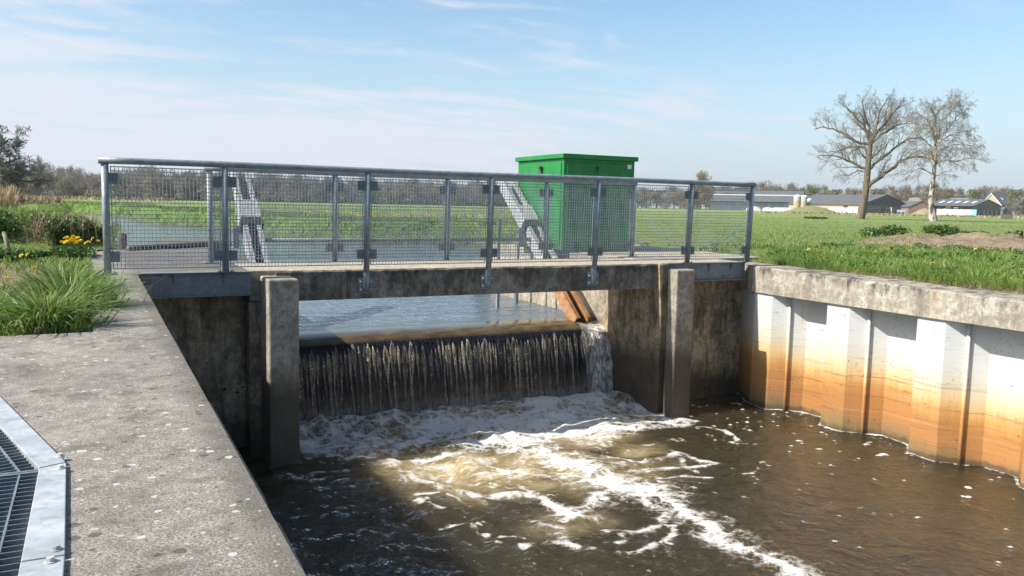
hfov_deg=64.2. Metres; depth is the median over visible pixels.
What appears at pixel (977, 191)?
distant tree
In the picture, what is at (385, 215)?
yellow flowers
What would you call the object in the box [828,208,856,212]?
silage wall
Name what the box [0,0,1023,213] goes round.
sky
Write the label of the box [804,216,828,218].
weed clump
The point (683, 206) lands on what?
distant tree
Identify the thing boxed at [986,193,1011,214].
farm house
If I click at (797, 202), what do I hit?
feed silo
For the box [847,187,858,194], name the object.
distant tree
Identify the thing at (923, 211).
sand heap
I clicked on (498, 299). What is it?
guide post
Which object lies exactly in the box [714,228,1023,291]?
grass
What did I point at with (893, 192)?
distant tree
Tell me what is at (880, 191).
distant tree
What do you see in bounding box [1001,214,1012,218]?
clipped hedge
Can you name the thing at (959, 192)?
distant tree
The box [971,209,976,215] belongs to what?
door
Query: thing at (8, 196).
reed bed
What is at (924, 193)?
distant tree
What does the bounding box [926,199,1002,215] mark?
open shed
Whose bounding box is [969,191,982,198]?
distant tree
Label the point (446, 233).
bridge railing
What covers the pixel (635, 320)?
abutment wall
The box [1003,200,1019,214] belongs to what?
distant tree
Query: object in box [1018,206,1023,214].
distant tree
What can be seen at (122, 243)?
mooring stake
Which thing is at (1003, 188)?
distant tree
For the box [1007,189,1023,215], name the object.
distant tree
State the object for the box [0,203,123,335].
grass
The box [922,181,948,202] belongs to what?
distant tree
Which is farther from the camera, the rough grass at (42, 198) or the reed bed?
the rough grass at (42, 198)
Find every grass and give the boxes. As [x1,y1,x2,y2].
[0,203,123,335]
[18,194,1023,218]
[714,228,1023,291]
[715,235,1023,275]
[754,260,1023,292]
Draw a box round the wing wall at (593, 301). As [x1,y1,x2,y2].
[493,244,610,323]
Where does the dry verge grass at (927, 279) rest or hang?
on the ground at (877, 220)
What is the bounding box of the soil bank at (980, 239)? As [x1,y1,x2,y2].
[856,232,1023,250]
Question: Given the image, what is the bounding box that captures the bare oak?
[807,85,938,218]
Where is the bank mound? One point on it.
(25, 240)
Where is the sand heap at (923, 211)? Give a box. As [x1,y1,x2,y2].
[912,208,936,214]
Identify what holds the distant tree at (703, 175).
on the ground at (877, 220)
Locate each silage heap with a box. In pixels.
[746,206,761,210]
[765,207,793,211]
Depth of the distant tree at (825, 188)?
397.70 m
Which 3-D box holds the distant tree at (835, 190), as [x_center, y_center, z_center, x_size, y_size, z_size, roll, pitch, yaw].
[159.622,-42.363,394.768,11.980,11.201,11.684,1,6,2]
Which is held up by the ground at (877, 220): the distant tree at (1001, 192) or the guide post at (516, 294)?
the distant tree at (1001, 192)
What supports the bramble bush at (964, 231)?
on the ground at (877, 220)
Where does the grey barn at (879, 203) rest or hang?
on the ground at (877, 220)
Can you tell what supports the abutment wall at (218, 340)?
in the pool water at (615, 483)
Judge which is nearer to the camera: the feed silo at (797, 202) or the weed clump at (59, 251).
the weed clump at (59, 251)
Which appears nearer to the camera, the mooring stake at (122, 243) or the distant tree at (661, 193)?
the mooring stake at (122, 243)
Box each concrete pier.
[260,275,299,469]
[663,267,694,418]
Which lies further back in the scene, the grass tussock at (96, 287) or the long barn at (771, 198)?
the long barn at (771, 198)
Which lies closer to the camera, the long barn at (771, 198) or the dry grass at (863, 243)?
the dry grass at (863, 243)
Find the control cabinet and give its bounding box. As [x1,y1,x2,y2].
[515,153,637,251]
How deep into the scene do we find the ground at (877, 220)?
48.88 m
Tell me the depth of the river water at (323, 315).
13.49 m
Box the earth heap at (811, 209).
[784,206,835,212]
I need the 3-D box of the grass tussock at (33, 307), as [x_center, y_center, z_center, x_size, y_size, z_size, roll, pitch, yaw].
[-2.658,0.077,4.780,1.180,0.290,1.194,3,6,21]
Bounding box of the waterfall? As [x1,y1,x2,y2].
[299,317,612,420]
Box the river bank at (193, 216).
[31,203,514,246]
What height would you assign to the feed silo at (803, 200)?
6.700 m
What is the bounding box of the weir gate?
[230,172,590,321]
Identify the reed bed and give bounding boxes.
[0,182,21,210]
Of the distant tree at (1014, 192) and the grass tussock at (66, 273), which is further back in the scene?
the distant tree at (1014, 192)
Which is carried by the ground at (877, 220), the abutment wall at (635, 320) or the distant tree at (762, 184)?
the distant tree at (762, 184)
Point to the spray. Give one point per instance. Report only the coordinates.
(516, 393)
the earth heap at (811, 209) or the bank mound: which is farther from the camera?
the earth heap at (811, 209)
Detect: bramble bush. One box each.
[0,207,52,238]
[3,208,98,246]
[51,210,120,242]
[858,224,912,238]
[921,224,962,235]
[959,230,988,232]
[1012,228,1023,236]
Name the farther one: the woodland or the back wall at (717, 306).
the woodland
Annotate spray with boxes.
[302,327,616,420]
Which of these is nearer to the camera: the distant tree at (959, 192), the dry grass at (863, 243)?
the dry grass at (863, 243)
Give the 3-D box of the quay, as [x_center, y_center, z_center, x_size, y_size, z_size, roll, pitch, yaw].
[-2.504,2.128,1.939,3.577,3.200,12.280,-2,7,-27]
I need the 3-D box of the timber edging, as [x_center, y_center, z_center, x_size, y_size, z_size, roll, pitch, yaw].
[-5.077,-0.636,12.316,0.096,0.095,1.695,4,6,24]
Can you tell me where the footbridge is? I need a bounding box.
[138,258,746,300]
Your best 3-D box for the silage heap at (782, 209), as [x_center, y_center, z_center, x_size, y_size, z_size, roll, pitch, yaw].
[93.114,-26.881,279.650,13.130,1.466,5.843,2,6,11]
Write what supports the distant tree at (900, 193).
on the ground at (877, 220)
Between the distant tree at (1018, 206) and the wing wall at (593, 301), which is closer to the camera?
the wing wall at (593, 301)
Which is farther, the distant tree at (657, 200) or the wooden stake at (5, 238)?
the distant tree at (657, 200)
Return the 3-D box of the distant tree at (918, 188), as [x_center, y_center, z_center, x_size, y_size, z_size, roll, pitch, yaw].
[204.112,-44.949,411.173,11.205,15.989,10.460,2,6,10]
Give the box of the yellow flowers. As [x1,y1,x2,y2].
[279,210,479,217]
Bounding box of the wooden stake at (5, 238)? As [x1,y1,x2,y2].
[2,231,10,247]
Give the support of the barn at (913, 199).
on the ground at (877, 220)
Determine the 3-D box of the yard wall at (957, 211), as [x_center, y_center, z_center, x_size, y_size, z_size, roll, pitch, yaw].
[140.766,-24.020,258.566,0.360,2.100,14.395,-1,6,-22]
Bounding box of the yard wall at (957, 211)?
[936,209,976,215]
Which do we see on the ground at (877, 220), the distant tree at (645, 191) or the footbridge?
the distant tree at (645, 191)
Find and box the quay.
[0,275,306,575]
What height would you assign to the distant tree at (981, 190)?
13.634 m
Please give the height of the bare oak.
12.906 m
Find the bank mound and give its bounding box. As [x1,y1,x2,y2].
[0,223,116,250]
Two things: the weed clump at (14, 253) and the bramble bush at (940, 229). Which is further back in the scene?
the bramble bush at (940, 229)
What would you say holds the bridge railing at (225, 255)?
attached to the footbridge
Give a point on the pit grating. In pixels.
(32, 527)
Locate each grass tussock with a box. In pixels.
[0,258,154,294]
[0,263,163,308]
[0,276,156,333]
[0,283,50,328]
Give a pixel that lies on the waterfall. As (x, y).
(364, 371)
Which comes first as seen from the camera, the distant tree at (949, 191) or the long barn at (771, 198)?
the long barn at (771, 198)
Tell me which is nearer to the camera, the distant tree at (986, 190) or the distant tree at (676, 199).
the distant tree at (986, 190)
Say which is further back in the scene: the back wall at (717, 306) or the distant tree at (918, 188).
the distant tree at (918, 188)
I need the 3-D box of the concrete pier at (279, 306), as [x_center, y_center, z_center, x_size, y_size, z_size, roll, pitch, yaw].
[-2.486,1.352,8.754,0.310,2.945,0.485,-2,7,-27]
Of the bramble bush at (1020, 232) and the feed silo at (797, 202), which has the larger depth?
the feed silo at (797, 202)
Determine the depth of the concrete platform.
10.12 m
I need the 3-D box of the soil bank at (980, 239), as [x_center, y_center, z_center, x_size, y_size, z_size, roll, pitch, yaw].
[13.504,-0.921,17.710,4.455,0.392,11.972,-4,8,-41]
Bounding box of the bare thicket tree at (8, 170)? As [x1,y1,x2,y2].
[0,125,58,204]
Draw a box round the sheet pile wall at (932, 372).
[737,262,1023,487]
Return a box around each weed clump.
[0,246,51,259]
[49,245,96,257]
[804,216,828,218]
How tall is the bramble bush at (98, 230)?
0.604 m
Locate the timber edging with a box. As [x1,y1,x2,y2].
[126,242,217,250]
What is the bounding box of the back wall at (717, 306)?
[689,280,741,398]
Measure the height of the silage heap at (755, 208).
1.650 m
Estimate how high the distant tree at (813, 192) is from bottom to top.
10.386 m
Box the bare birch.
[884,88,995,220]
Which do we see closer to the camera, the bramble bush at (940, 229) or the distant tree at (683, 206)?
the bramble bush at (940, 229)
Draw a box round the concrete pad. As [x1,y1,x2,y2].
[512,244,758,260]
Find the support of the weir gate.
attached to the concrete platform
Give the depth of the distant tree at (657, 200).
410.19 m
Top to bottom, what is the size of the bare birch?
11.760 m
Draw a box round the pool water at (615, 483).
[237,391,1023,575]
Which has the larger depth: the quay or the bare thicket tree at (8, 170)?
the bare thicket tree at (8, 170)
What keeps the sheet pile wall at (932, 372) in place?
in the pool water at (615, 483)
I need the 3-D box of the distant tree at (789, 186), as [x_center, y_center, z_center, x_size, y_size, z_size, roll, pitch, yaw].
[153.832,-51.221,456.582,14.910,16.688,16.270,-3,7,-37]
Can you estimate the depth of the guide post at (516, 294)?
14.19 m
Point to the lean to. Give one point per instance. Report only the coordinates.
(1004, 210)
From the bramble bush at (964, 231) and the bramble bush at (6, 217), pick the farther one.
the bramble bush at (964, 231)
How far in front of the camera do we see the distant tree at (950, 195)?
350.06 m
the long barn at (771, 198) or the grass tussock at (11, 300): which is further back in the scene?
the long barn at (771, 198)
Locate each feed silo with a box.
[793,195,800,207]
[801,195,806,206]
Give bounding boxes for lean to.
[1000,207,1007,215]
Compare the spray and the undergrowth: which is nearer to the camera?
the spray
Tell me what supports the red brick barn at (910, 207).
on the ground at (877, 220)
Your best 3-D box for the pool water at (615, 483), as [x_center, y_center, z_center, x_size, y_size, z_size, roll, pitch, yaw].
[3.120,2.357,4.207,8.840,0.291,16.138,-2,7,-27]
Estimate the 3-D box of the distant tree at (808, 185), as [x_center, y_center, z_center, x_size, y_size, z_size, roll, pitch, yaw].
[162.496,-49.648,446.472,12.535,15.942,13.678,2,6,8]
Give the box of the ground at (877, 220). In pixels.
[0,199,1023,286]
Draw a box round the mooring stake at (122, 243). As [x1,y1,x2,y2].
[117,233,126,248]
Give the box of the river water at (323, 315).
[79,214,565,331]
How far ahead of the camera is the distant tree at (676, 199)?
410.33 m
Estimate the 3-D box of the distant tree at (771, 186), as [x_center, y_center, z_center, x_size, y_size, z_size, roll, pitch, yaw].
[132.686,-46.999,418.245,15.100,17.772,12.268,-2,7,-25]
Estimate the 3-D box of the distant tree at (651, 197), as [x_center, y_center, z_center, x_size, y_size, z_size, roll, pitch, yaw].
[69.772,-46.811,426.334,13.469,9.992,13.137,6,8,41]
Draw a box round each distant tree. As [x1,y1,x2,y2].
[636,186,650,207]
[636,189,655,204]
[644,191,665,207]
[656,190,677,205]
[661,184,684,208]
[669,189,684,208]
[675,198,686,208]
[683,169,715,208]
[756,181,767,189]
[761,179,780,189]
[782,182,798,189]
[803,183,818,194]
[805,187,828,195]
[819,184,829,192]
[830,189,848,194]
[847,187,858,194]
[875,189,888,194]
[880,185,908,200]
[895,184,911,199]
[898,185,917,200]
[913,183,924,196]
[917,184,936,200]
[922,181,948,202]
[938,187,965,197]
[941,193,952,198]
[953,186,964,197]
[961,189,980,197]
[966,186,988,198]
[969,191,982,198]
[979,184,992,197]
[985,186,1008,198]
[998,185,1012,203]
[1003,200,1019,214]
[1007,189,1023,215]
[1010,197,1023,215]
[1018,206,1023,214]
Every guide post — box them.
[496,219,501,307]
[514,244,518,302]
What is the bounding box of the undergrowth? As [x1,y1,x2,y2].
[34,193,506,206]
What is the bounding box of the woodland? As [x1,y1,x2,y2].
[1,159,517,206]
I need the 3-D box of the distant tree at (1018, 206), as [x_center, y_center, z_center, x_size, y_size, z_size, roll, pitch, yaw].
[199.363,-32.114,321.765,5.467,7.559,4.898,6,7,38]
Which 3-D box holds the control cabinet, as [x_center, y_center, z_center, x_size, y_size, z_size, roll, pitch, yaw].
[1.051,-1.452,13.994,1.470,1.563,1.660,-2,7,-27]
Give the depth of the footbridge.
9.61 m
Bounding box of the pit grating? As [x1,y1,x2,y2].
[0,397,65,575]
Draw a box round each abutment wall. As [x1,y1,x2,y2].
[152,296,261,457]
[604,264,669,413]
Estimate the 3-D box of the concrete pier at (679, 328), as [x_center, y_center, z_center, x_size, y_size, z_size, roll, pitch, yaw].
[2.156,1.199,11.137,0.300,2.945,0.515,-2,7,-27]
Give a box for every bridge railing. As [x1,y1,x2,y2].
[98,157,755,292]
[203,167,637,262]
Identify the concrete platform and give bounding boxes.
[86,238,254,279]
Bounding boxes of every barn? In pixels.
[710,189,804,209]
[787,192,905,213]
[900,201,927,213]
[908,197,971,203]
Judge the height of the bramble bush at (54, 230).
0.633 m
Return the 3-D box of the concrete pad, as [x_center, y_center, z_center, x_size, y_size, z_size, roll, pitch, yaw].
[2.067,-0.443,14.037,2.550,0.412,4.140,-2,7,-27]
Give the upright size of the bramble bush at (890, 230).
0.460 m
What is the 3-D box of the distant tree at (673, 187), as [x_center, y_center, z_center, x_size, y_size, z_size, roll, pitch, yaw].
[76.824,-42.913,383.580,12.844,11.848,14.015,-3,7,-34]

